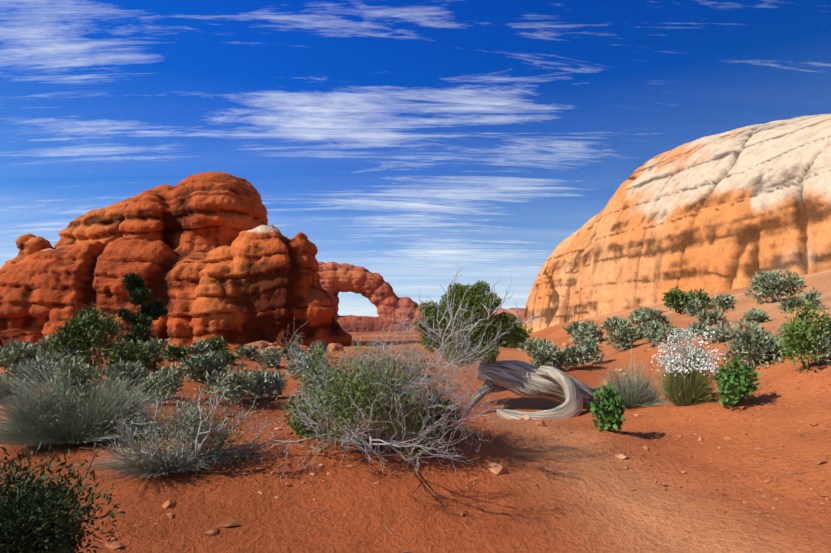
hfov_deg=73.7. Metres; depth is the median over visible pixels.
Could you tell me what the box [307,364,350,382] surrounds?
sagebrush
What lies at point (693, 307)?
sagebrush
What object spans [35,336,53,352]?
sagebrush
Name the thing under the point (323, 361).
sagebrush
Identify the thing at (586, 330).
sagebrush
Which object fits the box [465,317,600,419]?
juniper deadwood log
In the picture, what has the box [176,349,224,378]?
sagebrush
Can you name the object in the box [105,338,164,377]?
shrub
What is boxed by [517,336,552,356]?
sagebrush
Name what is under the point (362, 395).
dead bush
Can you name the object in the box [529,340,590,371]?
sagebrush
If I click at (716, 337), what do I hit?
sagebrush
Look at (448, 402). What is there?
green shrub
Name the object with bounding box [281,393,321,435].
green shrub
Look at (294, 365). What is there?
sagebrush
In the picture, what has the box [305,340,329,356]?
sagebrush
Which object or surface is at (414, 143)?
sky
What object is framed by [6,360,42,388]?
sagebrush
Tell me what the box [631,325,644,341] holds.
sagebrush
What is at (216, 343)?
blackbrush
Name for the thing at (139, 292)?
juniper tree
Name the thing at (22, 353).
sagebrush
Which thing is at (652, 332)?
sagebrush
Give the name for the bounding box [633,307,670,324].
sagebrush
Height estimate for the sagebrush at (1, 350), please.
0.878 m
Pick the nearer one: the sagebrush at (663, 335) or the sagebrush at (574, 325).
the sagebrush at (663, 335)
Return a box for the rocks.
[105,325,826,549]
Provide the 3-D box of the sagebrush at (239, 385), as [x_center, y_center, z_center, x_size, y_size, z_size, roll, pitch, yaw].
[-3.617,2.166,10.962,1.115,0.966,1.188,-5,-7,45]
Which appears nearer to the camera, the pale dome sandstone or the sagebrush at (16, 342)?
the sagebrush at (16, 342)
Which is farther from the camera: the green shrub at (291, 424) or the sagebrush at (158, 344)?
the sagebrush at (158, 344)
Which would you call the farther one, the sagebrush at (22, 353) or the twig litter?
the sagebrush at (22, 353)
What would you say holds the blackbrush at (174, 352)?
on the terrain
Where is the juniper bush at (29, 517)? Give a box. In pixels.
[0,439,125,552]
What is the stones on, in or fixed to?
on the terrain
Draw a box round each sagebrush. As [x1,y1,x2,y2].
[0,344,14,352]
[0,344,39,370]
[0,348,5,365]
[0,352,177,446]
[0,370,36,399]
[1,340,36,351]
[2,361,43,383]
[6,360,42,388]
[15,356,80,386]
[35,334,54,347]
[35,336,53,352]
[37,348,71,367]
[45,353,102,393]
[47,359,93,383]
[62,347,82,360]
[95,357,149,388]
[106,360,146,388]
[134,362,188,405]
[144,334,172,356]
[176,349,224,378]
[183,354,234,381]
[186,338,212,357]
[196,362,261,405]
[233,344,260,360]
[247,365,289,399]
[254,346,283,367]
[284,351,319,377]
[296,376,339,402]
[298,355,330,374]
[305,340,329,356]
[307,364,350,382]
[319,368,346,389]
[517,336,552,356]
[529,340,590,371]
[563,319,583,334]
[569,319,604,346]
[575,334,605,363]
[601,315,632,332]
[604,321,636,351]
[627,307,641,326]
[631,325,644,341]
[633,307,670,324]
[638,320,676,346]
[656,327,686,343]
[684,298,702,315]
[685,319,706,335]
[693,305,728,324]
[696,321,735,343]
[708,293,737,311]
[718,318,791,368]
[740,307,769,324]
[742,268,807,303]
[757,332,791,355]
[777,295,802,313]
[777,321,804,337]
[797,286,825,309]
[806,323,830,362]
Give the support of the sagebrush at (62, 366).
on the terrain
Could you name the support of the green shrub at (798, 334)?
on the terrain
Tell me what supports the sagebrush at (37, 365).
on the terrain
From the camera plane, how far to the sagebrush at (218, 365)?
14.55 m
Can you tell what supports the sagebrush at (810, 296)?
on the terrain
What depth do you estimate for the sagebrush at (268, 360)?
20.82 m
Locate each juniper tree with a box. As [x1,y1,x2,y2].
[117,271,168,345]
[399,267,542,366]
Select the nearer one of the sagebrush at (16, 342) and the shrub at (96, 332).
the shrub at (96, 332)
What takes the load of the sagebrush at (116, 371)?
on the terrain
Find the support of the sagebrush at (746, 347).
on the terrain
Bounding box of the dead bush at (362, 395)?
[245,289,511,480]
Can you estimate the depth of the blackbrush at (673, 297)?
30.10 m
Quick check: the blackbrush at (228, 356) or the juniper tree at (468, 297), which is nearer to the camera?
the juniper tree at (468, 297)
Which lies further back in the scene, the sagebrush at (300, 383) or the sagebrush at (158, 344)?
the sagebrush at (158, 344)
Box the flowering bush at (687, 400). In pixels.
[650,327,726,405]
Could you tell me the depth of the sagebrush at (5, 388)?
11.26 m
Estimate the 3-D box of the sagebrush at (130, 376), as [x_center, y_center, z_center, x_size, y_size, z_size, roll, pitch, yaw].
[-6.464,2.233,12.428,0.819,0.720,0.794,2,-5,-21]
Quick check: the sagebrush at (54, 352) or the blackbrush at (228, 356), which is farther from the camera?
the blackbrush at (228, 356)
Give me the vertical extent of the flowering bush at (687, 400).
1.378 m
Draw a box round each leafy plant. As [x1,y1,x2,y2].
[590,384,626,431]
[711,354,760,407]
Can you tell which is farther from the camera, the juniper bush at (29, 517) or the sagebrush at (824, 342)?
the sagebrush at (824, 342)
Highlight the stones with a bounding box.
[4,317,830,550]
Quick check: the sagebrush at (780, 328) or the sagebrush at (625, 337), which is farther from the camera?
the sagebrush at (625, 337)
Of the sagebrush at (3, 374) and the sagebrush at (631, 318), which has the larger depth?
the sagebrush at (631, 318)
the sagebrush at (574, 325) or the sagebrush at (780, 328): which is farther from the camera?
the sagebrush at (574, 325)
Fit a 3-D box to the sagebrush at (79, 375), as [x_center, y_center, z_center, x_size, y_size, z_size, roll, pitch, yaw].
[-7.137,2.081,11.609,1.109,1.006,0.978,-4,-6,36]
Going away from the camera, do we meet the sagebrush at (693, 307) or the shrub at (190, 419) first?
the shrub at (190, 419)
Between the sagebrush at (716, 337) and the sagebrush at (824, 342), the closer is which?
the sagebrush at (824, 342)
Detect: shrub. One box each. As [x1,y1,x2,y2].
[72,382,283,481]
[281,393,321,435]
[418,396,463,436]
[494,323,532,347]
[775,298,830,371]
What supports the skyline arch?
on the terrain
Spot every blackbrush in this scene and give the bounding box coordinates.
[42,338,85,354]
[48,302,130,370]
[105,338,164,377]
[163,342,189,361]
[204,335,229,353]
[213,347,239,363]
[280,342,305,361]
[661,286,710,313]
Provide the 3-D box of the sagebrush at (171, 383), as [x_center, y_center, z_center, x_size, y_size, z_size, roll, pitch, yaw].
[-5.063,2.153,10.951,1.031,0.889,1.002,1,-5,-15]
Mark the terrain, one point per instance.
(573, 497)
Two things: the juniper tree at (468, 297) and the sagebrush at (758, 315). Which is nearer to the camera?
the juniper tree at (468, 297)
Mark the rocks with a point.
(495, 467)
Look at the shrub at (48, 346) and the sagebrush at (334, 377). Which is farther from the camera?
the shrub at (48, 346)
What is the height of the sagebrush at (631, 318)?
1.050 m
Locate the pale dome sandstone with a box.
[522,113,830,331]
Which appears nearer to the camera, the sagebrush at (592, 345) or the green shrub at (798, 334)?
the green shrub at (798, 334)
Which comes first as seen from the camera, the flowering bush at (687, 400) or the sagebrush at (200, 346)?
the flowering bush at (687, 400)
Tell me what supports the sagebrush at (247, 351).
on the terrain
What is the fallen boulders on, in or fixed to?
on the terrain
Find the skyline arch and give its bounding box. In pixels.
[317,262,440,331]
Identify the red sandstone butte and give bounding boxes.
[0,171,351,349]
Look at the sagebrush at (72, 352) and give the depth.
17.39 m
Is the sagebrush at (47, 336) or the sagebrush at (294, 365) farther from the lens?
the sagebrush at (47, 336)
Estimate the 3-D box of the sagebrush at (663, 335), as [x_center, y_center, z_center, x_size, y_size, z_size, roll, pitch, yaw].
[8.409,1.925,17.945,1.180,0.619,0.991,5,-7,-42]
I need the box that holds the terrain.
[0,270,830,552]
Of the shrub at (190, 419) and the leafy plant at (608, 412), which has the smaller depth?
the shrub at (190, 419)
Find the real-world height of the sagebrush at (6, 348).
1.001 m
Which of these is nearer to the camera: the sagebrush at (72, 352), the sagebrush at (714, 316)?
the sagebrush at (72, 352)
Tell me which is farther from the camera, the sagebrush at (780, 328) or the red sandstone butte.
the red sandstone butte
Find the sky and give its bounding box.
[0,0,830,316]
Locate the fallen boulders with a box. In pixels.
[72,291,757,425]
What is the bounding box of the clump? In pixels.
[594,346,672,407]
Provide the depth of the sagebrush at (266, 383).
11.61 m
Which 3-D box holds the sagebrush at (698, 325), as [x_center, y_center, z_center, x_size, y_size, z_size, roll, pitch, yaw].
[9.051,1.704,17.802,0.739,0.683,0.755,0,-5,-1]
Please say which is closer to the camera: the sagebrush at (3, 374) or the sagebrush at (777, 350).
the sagebrush at (777, 350)
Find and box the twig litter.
[0,359,830,552]
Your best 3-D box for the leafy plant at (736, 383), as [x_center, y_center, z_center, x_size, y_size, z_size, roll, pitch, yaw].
[5.003,1.648,8.715,0.694,0.844,0.746,0,-5,-1]
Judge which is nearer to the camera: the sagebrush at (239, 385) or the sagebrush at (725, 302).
the sagebrush at (239, 385)
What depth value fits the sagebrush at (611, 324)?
30.07 m
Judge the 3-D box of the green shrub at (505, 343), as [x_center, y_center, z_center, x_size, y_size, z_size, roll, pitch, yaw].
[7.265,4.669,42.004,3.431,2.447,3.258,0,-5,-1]
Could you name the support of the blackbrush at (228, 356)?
on the terrain
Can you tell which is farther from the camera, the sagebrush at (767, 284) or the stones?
the sagebrush at (767, 284)

